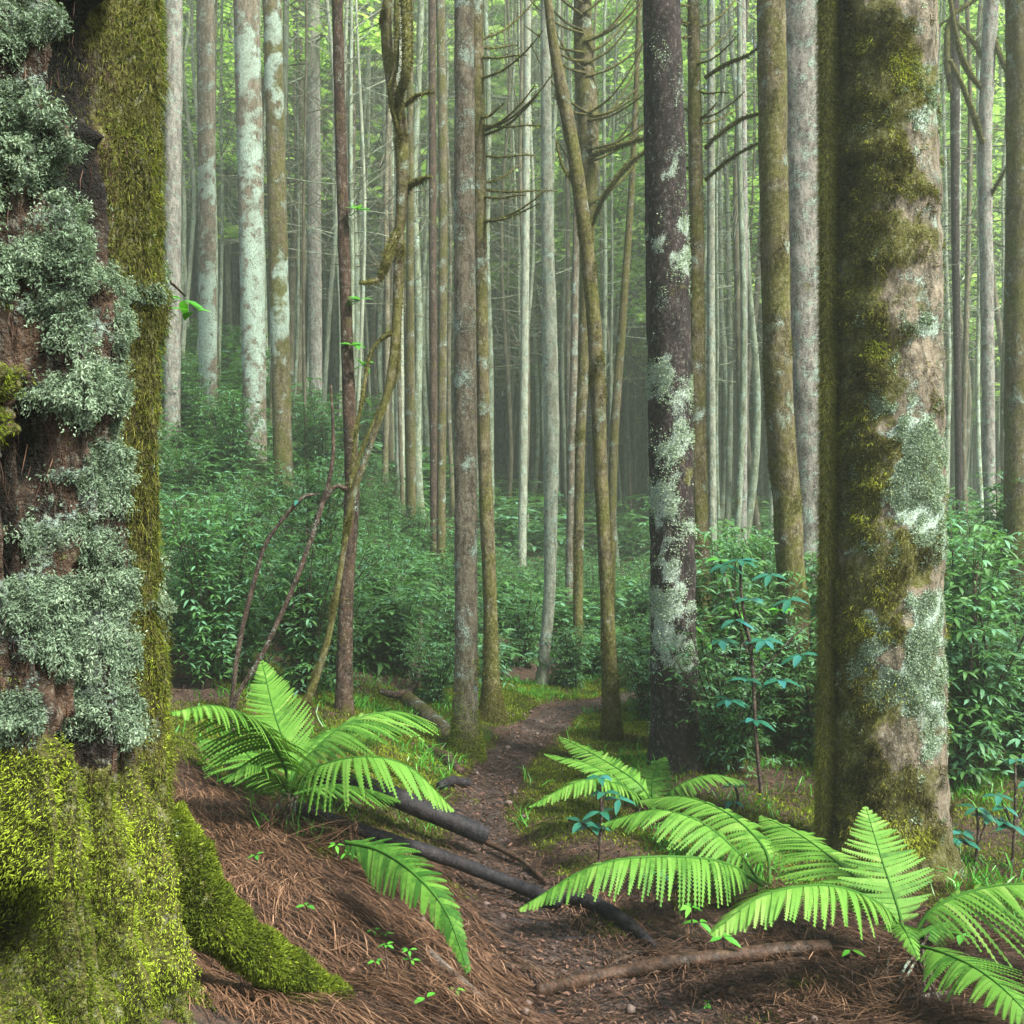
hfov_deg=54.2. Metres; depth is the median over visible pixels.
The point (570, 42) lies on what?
forest tree
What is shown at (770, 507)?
forest tree
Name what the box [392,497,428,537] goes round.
understory shrub
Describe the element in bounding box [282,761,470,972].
fern
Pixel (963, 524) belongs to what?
understory shrub
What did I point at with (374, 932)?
seedling
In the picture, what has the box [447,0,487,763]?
tree
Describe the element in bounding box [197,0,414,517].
forest tree
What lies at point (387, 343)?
forest tree
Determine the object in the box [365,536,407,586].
understory shrub
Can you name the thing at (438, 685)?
understory shrub
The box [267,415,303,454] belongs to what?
understory shrub
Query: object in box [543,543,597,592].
understory shrub
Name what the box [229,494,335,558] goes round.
understory shrub
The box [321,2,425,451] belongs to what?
forest tree
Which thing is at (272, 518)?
understory shrub
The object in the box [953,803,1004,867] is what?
seedling
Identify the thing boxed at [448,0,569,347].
forest tree
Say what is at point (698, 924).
stick
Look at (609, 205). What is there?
forest tree
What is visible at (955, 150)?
tree
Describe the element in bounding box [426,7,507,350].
forest tree
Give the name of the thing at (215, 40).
forest tree
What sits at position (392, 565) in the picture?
understory shrub
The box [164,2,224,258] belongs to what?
forest tree
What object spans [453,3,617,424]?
forest tree
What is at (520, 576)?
understory shrub
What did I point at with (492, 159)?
forest tree
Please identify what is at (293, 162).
forest tree
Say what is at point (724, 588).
understory shrub
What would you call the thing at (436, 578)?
understory shrub
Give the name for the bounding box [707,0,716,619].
tree
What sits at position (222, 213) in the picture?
forest tree
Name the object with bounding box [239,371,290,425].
understory shrub
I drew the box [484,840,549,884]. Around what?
stick
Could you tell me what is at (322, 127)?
forest tree
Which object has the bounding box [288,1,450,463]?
forest tree
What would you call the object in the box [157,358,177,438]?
understory shrub
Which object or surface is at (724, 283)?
forest tree
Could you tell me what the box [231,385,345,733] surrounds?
sapling
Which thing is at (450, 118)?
forest tree
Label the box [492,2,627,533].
forest tree
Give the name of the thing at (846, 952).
seedling
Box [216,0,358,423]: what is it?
forest tree
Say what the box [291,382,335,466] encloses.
understory shrub
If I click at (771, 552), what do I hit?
understory shrub
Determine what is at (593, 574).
understory shrub
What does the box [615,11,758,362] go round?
forest tree
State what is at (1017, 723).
understory shrub
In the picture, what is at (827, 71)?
tree
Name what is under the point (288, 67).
forest tree
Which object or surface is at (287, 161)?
forest tree
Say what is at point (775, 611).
sapling
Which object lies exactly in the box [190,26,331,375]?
forest tree
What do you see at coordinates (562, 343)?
forest tree
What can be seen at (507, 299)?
forest tree
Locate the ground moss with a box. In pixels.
[168,641,1023,1023]
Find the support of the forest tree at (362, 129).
on the ground
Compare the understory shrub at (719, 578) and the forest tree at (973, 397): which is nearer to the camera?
the understory shrub at (719, 578)
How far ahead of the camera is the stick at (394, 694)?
7.30 m
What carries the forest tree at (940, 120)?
on the ground
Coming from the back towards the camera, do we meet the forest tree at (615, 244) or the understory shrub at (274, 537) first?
the forest tree at (615, 244)
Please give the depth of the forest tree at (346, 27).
15.79 m
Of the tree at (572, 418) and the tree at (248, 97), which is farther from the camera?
the tree at (248, 97)
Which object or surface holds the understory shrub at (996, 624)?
on the ground
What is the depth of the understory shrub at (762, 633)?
8.45 m
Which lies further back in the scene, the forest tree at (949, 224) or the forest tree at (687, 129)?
the forest tree at (687, 129)
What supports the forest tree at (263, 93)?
on the ground
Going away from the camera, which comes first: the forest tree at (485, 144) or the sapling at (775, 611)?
the sapling at (775, 611)
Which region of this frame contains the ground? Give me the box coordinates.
[149,394,1023,1023]
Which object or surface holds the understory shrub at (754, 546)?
on the ground
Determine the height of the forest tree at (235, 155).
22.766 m
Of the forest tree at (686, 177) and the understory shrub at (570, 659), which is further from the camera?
the forest tree at (686, 177)
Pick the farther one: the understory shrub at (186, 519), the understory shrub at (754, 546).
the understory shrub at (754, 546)
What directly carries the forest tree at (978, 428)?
on the ground
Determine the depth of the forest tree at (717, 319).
20.57 m
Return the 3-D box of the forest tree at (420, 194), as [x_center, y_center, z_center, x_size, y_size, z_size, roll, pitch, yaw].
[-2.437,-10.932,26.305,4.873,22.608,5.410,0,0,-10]
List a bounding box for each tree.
[0,0,356,1023]
[160,3,233,192]
[161,0,182,445]
[161,4,234,198]
[162,0,330,356]
[162,19,291,237]
[162,20,226,300]
[162,117,164,249]
[163,0,294,326]
[163,0,299,387]
[163,0,324,368]
[163,14,234,235]
[164,1,303,205]
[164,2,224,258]
[181,2,236,363]
[181,44,292,364]
[182,0,235,371]
[182,0,361,382]
[182,0,374,430]
[182,0,378,463]
[182,0,379,230]
[183,1,306,226]
[183,3,568,487]
[183,5,369,396]
[183,10,292,224]
[184,30,282,356]
[185,0,452,402]
[186,0,331,176]
[187,0,305,222]
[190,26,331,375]
[193,2,330,252]
[196,0,217,432]
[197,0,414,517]
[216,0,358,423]
[217,0,437,457]
[217,2,265,352]
[218,0,493,525]
[218,2,382,410]
[218,10,328,267]
[223,0,405,400]
[223,2,329,281]
[224,8,337,280]
[225,0,378,491]
[226,13,374,295]
[233,0,270,492]
[233,0,426,468]
[239,0,380,307]
[261,0,393,417]
[261,0,453,270]
[261,6,380,350]
[261,37,328,231]
[262,1,404,304]
[262,7,377,280]
[263,0,293,519]
[263,0,452,374]
[286,0,450,423]
[287,4,453,327]
[288,0,499,458]
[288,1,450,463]
[289,3,357,303]
[290,1,454,467]
[293,0,434,734]
[293,10,453,321]
[294,0,507,532]
[295,3,453,452]
[306,14,383,304]
[307,1,380,453]
[310,0,453,437]
[320,0,450,471]
[321,0,453,491]
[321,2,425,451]
[321,3,414,321]
[322,11,597,520]
[324,56,382,317]
[326,1,451,441]
[328,0,572,528]
[329,0,373,716]
[331,0,452,274]
[346,12,453,478]
[354,1,454,466]
[356,0,540,470]
[358,0,501,360]
[364,0,518,376]
[365,19,453,338]
[366,0,538,468]
[368,0,537,521]
[370,1,539,360]
[370,10,449,461]
[371,1,536,373]
[379,0,566,529]
[379,2,541,356]
[394,7,404,513]
[405,0,415,542]
[405,7,539,323]
[419,0,538,322]
[419,0,635,489]
[421,0,559,533]
[421,3,537,376]
[423,0,574,530]
[424,0,643,547]
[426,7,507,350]
[427,0,607,486]
[428,0,437,564]
[436,0,447,573]
[437,0,609,368]
[445,2,623,508]
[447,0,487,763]
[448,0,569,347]
[449,0,600,393]
[450,1,572,457]
[451,0,572,422]
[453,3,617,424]
[454,0,644,547]
[473,0,555,725]
[484,2,620,520]
[485,1,598,521]
[487,0,643,359]
[490,1,645,486]
[492,0,717,384]
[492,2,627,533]
[495,3,641,381]
[503,0,642,547]
[517,0,530,570]
[522,12,630,504]
[524,0,643,672]
[529,0,644,385]
[529,0,760,379]
[530,0,733,560]
[531,0,646,466]
[535,0,558,684]
[535,0,639,393]
[535,1,644,547]
[537,1,645,437]
[537,8,640,487]
[544,0,624,741]
[554,0,719,577]
[554,0,761,410]
[564,85,578,624]
[566,0,647,532]
[595,1,758,533]
[597,27,643,509]
[600,2,757,364]
[601,11,715,371]
[603,5,734,392]
[606,0,646,509]
[608,0,641,650]
[608,3,754,366]
[611,0,761,543]
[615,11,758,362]
[621,26,758,402]
[623,11,732,384]
[624,5,762,414]
[627,0,999,562]
[632,32,759,379]
[634,0,761,433]
[636,0,760,384]
[638,0,760,540]
[641,0,703,773]
[680,0,757,744]
[683,0,761,536]
[687,0,762,497]
[701,8,762,365]
[701,24,760,402]
[702,1,762,539]
[702,7,762,383]
[703,5,760,452]
[705,0,758,571]
[705,13,763,430]
[706,7,762,417]
[706,18,762,347]
[706,31,762,395]
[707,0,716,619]
[715,100,948,334]
[716,0,975,279]
[723,1,967,336]
[723,41,1004,243]
[733,9,1004,348]
[739,0,747,544]
[747,21,1005,344]
[755,0,1004,176]
[756,0,817,752]
[759,0,948,219]
[777,0,819,717]
[810,0,841,860]
[813,0,967,885]
[938,0,1002,316]
[938,0,1002,337]
[938,0,1003,305]
[938,0,1004,511]
[938,0,1005,363]
[938,3,1005,356]
[938,4,1005,510]
[938,18,1000,310]
[938,33,1004,226]
[939,0,1005,508]
[939,0,1005,532]
[939,0,1005,543]
[939,1,1004,509]
[940,0,1005,535]
[940,1,1003,319]
[940,8,1004,517]
[940,10,998,480]
[941,12,1005,383]
[941,85,1004,360]
[943,7,1005,371]
[944,8,1005,398]
[949,25,1003,393]
[950,0,962,557]
[950,0,1005,359]
[952,0,1003,521]
[960,97,1004,313]
[961,48,1004,469]
[1002,0,1023,620]
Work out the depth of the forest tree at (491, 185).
29.68 m
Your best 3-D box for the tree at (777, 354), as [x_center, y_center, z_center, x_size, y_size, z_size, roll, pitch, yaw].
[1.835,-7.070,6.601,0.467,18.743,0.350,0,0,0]
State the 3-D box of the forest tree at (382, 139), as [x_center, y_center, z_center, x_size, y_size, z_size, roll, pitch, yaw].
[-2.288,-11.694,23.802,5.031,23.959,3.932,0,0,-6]
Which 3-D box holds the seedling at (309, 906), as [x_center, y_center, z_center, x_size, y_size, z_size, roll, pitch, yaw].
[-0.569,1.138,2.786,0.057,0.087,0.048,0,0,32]
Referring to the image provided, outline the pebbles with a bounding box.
[400,710,817,1023]
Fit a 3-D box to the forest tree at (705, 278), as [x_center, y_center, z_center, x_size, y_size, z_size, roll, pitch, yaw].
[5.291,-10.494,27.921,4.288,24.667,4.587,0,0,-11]
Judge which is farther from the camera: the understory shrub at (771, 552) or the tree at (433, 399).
the tree at (433, 399)
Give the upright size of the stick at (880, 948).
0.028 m
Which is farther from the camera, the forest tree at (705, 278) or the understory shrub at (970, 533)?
the forest tree at (705, 278)
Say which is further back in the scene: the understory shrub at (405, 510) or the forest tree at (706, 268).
the forest tree at (706, 268)
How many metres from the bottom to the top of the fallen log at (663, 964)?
0.129 m
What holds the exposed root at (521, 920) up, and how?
on the path
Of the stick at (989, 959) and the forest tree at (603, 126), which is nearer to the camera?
the stick at (989, 959)
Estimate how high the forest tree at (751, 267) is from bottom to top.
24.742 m
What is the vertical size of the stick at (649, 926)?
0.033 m
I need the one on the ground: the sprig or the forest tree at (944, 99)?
the forest tree at (944, 99)
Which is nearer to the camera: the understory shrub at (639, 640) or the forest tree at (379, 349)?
the understory shrub at (639, 640)
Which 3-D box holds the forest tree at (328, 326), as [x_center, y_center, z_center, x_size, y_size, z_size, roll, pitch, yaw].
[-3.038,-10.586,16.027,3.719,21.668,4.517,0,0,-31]
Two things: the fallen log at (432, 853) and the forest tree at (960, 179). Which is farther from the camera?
the forest tree at (960, 179)
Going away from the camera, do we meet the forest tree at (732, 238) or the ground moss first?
the ground moss
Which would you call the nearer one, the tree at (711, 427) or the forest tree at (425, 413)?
the tree at (711, 427)
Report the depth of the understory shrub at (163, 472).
10.83 m
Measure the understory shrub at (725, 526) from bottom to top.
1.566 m
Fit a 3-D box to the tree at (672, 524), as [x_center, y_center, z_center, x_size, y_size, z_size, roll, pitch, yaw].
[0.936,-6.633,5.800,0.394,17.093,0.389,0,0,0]
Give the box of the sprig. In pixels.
[163,253,209,320]
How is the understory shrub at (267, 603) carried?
on the ground
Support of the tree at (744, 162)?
on the ground
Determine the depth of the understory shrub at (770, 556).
7.84 m
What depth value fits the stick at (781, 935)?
3.37 m
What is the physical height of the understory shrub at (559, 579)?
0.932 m
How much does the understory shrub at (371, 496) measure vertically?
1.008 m
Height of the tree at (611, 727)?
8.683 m
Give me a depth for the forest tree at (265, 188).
32.18 m
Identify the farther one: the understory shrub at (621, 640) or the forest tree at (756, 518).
the forest tree at (756, 518)
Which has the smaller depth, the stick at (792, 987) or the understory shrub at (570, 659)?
the stick at (792, 987)
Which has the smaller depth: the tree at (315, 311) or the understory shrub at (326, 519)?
the understory shrub at (326, 519)
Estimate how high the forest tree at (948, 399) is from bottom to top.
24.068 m
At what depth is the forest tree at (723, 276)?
25.01 m
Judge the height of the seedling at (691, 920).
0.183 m
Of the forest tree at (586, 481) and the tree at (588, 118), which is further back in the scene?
the forest tree at (586, 481)
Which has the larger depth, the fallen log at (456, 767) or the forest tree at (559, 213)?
the forest tree at (559, 213)
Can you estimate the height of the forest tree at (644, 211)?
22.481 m
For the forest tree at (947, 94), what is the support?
on the ground
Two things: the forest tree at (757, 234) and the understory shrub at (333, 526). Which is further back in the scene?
the forest tree at (757, 234)
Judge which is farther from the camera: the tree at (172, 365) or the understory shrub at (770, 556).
the tree at (172, 365)
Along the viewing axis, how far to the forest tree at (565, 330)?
31.69 m
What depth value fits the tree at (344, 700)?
5.97 m
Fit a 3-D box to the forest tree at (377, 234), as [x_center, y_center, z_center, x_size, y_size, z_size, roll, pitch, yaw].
[-3.378,-11.635,27.175,5.295,23.199,4.802,0,0,11]
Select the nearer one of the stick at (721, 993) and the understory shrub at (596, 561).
the stick at (721, 993)
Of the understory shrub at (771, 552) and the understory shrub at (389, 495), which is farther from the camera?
the understory shrub at (389, 495)
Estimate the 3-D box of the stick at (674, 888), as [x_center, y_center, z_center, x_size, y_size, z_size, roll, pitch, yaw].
[0.723,1.474,3.899,0.395,0.055,0.042,0,0,-9]
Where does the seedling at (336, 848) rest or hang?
on the ground
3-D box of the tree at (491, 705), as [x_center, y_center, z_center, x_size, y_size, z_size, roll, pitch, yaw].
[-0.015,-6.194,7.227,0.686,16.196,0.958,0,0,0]
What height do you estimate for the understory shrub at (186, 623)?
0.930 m
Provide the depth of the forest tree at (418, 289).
18.59 m
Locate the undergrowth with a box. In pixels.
[158,310,1023,718]
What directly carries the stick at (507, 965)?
on the path
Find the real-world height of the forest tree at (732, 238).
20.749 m
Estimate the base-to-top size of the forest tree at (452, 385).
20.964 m
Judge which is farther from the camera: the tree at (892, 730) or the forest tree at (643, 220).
the forest tree at (643, 220)
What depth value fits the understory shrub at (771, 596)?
7.18 m
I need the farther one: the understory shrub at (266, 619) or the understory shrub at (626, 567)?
the understory shrub at (626, 567)
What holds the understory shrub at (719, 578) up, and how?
on the ground
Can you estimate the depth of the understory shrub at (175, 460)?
11.50 m
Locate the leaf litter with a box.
[168,628,1012,1023]
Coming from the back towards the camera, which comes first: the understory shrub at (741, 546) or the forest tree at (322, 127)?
the forest tree at (322, 127)
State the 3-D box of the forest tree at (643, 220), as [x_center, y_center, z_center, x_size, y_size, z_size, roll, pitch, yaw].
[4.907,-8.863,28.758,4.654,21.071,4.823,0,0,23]
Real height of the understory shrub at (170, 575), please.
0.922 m
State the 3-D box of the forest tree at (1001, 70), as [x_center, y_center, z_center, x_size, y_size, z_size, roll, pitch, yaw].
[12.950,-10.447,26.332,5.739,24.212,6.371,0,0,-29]
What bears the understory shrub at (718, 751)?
on the ground
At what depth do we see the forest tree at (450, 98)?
21.20 m
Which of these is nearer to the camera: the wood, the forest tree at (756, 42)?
the forest tree at (756, 42)
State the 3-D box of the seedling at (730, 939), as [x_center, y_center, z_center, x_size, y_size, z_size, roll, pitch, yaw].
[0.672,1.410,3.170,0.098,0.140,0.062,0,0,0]
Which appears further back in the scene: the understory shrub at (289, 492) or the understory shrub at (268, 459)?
the understory shrub at (268, 459)
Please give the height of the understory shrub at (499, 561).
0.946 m
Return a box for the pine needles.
[170,657,1023,1023]
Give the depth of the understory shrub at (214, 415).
13.64 m
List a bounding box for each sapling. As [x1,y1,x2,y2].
[229,493,317,707]
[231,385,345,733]
[696,558,794,755]
[705,558,817,793]
[973,562,987,788]
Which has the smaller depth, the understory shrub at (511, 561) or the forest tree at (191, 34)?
the understory shrub at (511, 561)
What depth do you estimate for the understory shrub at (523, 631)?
9.87 m
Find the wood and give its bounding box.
[163,0,1004,536]
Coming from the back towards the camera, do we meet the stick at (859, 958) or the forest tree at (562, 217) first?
the forest tree at (562, 217)
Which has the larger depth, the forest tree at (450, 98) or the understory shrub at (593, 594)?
the forest tree at (450, 98)
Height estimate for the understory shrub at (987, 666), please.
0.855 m
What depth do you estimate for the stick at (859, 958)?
3.06 m
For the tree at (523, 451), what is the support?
on the ground
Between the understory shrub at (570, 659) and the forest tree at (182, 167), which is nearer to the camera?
the understory shrub at (570, 659)
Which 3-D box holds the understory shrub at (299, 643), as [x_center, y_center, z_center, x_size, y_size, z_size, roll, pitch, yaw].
[-1.258,0.596,6.416,0.886,1.221,1.039,0,0,-32]
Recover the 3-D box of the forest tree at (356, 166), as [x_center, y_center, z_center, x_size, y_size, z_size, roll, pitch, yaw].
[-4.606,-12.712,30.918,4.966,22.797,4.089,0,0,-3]
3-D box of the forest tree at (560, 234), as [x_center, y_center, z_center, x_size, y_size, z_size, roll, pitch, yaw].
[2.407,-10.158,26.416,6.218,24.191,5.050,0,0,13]
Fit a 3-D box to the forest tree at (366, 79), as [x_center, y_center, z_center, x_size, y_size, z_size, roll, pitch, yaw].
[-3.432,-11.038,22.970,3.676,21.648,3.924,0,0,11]
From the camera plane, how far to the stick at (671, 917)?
3.57 m
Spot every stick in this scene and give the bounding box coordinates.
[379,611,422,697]
[410,931,511,1023]
[439,953,565,976]
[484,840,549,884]
[638,916,700,922]
[639,922,674,940]
[650,883,745,893]
[651,975,715,983]
[661,971,717,974]
[663,931,751,962]
[680,920,702,926]
[704,989,761,995]
[738,931,832,937]
[768,977,834,1001]
[779,921,835,943]
[786,922,822,935]
[844,956,885,961]
[854,946,916,950]
[898,988,968,999]
[954,1012,986,1022]
[967,952,1013,967]
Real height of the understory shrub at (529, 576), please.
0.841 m
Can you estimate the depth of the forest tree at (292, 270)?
21.93 m
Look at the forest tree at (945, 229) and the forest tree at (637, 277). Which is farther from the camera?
the forest tree at (637, 277)
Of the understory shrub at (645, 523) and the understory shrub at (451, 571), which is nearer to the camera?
the understory shrub at (645, 523)
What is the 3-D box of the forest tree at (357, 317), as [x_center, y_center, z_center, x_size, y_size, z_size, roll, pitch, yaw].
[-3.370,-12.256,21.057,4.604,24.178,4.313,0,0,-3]
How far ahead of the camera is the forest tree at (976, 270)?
28.66 m
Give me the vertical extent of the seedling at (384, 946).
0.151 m
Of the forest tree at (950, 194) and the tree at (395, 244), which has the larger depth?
the forest tree at (950, 194)
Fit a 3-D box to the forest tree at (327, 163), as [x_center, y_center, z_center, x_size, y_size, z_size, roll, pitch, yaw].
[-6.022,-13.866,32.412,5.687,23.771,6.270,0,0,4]
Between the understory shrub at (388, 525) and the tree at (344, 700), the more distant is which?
the understory shrub at (388, 525)
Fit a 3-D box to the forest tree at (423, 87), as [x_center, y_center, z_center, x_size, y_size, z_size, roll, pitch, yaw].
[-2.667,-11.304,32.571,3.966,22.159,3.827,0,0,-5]
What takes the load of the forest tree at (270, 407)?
on the ground
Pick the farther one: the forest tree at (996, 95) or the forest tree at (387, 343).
the forest tree at (996, 95)
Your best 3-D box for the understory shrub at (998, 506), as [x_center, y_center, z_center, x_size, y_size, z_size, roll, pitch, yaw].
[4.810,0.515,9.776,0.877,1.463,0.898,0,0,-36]
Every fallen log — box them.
[296,802,562,908]
[312,769,489,844]
[398,692,450,737]
[428,745,464,774]
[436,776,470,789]
[533,940,832,995]
[558,892,658,948]
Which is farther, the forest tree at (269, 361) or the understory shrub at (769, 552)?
the forest tree at (269, 361)
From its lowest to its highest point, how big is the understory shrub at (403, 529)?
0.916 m
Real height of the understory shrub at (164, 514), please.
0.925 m
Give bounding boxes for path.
[448,690,771,1023]
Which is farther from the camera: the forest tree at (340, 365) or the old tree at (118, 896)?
the forest tree at (340, 365)
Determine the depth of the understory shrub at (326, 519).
8.77 m
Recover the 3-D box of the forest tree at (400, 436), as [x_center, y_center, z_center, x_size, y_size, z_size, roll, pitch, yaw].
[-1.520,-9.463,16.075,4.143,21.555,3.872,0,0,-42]
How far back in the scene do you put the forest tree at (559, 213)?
27.43 m
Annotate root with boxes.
[461,906,588,931]
[465,929,598,941]
[494,997,606,1018]
[603,947,672,967]
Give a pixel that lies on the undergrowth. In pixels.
(628, 542)
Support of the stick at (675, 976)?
on the ground
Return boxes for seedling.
[247,852,264,868]
[296,903,314,917]
[328,842,355,862]
[366,928,393,936]
[367,942,393,984]
[401,948,419,972]
[414,992,434,1011]
[448,987,464,997]
[566,775,635,866]
[643,869,668,910]
[680,903,710,944]
[704,1000,710,1008]
[710,933,740,948]
[721,783,746,810]
[842,949,864,997]
[946,931,974,953]
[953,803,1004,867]
[980,758,1023,868]
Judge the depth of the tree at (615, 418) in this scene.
10.96 m
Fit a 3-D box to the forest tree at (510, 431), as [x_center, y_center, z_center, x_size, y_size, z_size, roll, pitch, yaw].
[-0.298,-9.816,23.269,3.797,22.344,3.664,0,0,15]
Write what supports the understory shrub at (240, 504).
on the ground
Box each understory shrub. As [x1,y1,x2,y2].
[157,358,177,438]
[157,408,194,507]
[157,414,178,474]
[157,440,216,498]
[159,433,204,491]
[159,483,267,620]
[159,491,184,543]
[159,492,273,688]
[159,534,248,664]
[160,486,187,522]
[160,490,245,573]
[160,490,250,583]
[161,345,219,385]
[161,362,218,410]
[161,529,224,647]
[176,542,287,664]
[178,513,304,558]
[180,363,209,430]
[181,372,230,460]
[181,522,312,644]
[184,489,291,679]
[191,468,259,545]
[192,461,278,516]
[193,389,265,492]
[215,393,272,456]
[216,384,268,423]
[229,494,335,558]
[230,543,316,631]
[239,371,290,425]
[240,517,301,579]
[247,433,305,489]
[248,510,395,697]
[254,454,367,589]
[254,457,312,540]
[255,525,391,577]
[261,542,392,651]
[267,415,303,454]
[271,540,396,631]
[278,487,334,529]
[284,513,364,545]
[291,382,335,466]
[291,387,338,469]
[296,398,343,487]
[307,577,392,693]
[312,462,344,525]
[317,472,405,522]
[326,505,411,560]
[333,530,427,629]
[339,453,382,500]
[341,505,429,589]
[356,529,417,601]
[356,580,439,678]
[359,499,418,568]
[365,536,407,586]
[367,465,416,529]
[371,581,436,658]
[380,503,429,545]
[390,628,454,703]
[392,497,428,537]
[396,505,437,567]
[413,591,453,642]
[414,587,482,684]
[416,545,481,617]
[425,571,497,629]
[425,599,499,641]
[427,518,479,562]
[428,513,454,552]
[439,541,522,591]
[447,532,508,569]
[479,562,556,596]
[495,545,517,573]
[497,554,543,577]
[498,546,517,578]
[499,630,529,680]
[502,577,557,667]
[505,557,597,623]
[509,555,564,576]
[515,561,542,590]
[538,542,565,583]
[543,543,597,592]
[544,617,598,689]
[558,612,599,641]
[572,581,630,627]
[580,609,646,674]
[583,537,618,581]
[583,554,620,603]
[583,561,628,608]
[595,558,641,588]
[595,635,650,721]
[615,554,649,591]
[615,588,649,650]
[618,561,649,605]
[623,605,649,686]
[635,497,719,609]
[637,621,816,778]
[638,546,649,577]
[645,525,808,752]
[700,630,782,748]
[710,526,774,682]
[713,555,775,656]
[717,521,747,548]
[717,531,774,597]
[719,525,775,618]
[722,527,776,637]
[730,526,817,721]
[747,601,818,760]
[750,534,775,571]
[751,602,779,681]
[763,541,818,728]
[943,515,1023,791]
[944,471,1023,618]
[944,499,1022,666]
[944,541,966,666]
[945,520,1021,604]
[946,510,980,533]
[946,516,984,553]
[946,554,1023,686]
[946,614,1023,746]
[951,525,993,600]
[962,493,1003,571]
[968,607,1023,774]
[977,612,1023,709]
[1010,531,1023,553]
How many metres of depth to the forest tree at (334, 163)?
28.45 m
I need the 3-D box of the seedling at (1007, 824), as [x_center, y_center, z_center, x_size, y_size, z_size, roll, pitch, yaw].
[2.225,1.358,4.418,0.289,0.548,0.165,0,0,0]
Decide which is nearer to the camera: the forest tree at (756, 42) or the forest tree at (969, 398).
the forest tree at (756, 42)
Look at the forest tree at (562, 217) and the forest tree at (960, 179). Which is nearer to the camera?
the forest tree at (960, 179)
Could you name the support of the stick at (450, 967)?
on the ground
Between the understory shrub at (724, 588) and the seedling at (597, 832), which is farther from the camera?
the understory shrub at (724, 588)
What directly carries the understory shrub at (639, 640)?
on the ground
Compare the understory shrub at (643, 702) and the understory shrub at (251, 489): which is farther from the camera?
the understory shrub at (251, 489)
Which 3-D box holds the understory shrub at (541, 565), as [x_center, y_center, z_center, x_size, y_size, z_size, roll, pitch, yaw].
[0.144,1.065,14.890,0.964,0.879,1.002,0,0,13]
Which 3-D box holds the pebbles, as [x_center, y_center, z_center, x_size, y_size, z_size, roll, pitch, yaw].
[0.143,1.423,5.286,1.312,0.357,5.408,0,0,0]
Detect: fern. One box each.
[170,661,454,836]
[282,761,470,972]
[518,796,830,923]
[529,737,748,832]
[708,806,1023,1023]
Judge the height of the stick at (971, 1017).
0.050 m
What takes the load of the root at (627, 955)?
on the path
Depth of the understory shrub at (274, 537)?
9.84 m
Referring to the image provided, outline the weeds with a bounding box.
[169,621,1023,919]
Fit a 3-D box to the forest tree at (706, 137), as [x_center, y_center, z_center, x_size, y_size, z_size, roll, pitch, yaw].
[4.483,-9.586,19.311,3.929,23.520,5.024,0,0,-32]
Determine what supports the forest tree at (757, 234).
on the ground
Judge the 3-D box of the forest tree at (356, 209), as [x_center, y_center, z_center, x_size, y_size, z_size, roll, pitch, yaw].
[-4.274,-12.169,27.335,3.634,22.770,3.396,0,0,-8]
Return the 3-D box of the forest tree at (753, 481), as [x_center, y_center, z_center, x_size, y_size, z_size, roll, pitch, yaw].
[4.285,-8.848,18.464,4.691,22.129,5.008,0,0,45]
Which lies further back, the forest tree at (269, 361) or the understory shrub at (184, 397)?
the forest tree at (269, 361)
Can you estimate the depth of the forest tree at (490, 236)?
24.56 m
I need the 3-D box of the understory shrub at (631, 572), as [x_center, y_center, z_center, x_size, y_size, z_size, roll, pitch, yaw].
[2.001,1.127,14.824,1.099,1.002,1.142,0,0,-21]
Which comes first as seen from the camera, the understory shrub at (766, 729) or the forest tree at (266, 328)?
the understory shrub at (766, 729)
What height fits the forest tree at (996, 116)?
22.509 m
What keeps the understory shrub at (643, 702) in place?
on the ground
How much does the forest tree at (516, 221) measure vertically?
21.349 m
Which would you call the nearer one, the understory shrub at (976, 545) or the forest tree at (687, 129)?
the understory shrub at (976, 545)
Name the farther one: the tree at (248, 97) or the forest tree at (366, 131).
the forest tree at (366, 131)
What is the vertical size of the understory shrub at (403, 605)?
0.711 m
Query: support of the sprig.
attached to the old tree at (118, 896)
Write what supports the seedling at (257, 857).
on the ground
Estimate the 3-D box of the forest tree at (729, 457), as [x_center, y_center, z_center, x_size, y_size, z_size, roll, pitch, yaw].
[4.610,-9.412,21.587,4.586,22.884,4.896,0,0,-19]
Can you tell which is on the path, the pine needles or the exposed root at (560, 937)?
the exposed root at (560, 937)
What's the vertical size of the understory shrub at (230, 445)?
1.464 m
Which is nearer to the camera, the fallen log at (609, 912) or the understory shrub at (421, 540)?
the fallen log at (609, 912)
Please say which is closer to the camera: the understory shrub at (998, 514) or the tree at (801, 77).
the tree at (801, 77)
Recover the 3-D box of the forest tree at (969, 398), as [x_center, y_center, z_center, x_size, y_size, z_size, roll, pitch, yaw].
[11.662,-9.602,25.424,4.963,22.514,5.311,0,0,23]
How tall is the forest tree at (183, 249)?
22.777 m
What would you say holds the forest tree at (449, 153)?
on the ground
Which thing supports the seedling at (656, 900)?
on the ground
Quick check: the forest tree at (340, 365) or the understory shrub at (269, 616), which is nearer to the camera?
the understory shrub at (269, 616)
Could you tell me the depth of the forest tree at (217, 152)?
28.67 m
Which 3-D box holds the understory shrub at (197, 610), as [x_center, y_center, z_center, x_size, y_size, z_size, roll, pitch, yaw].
[-1.847,0.494,6.110,0.754,1.228,0.737,0,0,-10]
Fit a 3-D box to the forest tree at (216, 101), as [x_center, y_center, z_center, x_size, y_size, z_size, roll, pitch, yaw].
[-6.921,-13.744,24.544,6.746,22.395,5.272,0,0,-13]
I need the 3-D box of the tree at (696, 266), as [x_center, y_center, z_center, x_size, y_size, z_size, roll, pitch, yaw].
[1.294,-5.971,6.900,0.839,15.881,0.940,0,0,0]
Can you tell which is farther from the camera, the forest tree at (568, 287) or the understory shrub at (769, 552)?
the forest tree at (568, 287)
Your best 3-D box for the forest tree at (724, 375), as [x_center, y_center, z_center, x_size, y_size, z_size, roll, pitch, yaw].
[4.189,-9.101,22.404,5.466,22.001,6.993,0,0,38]

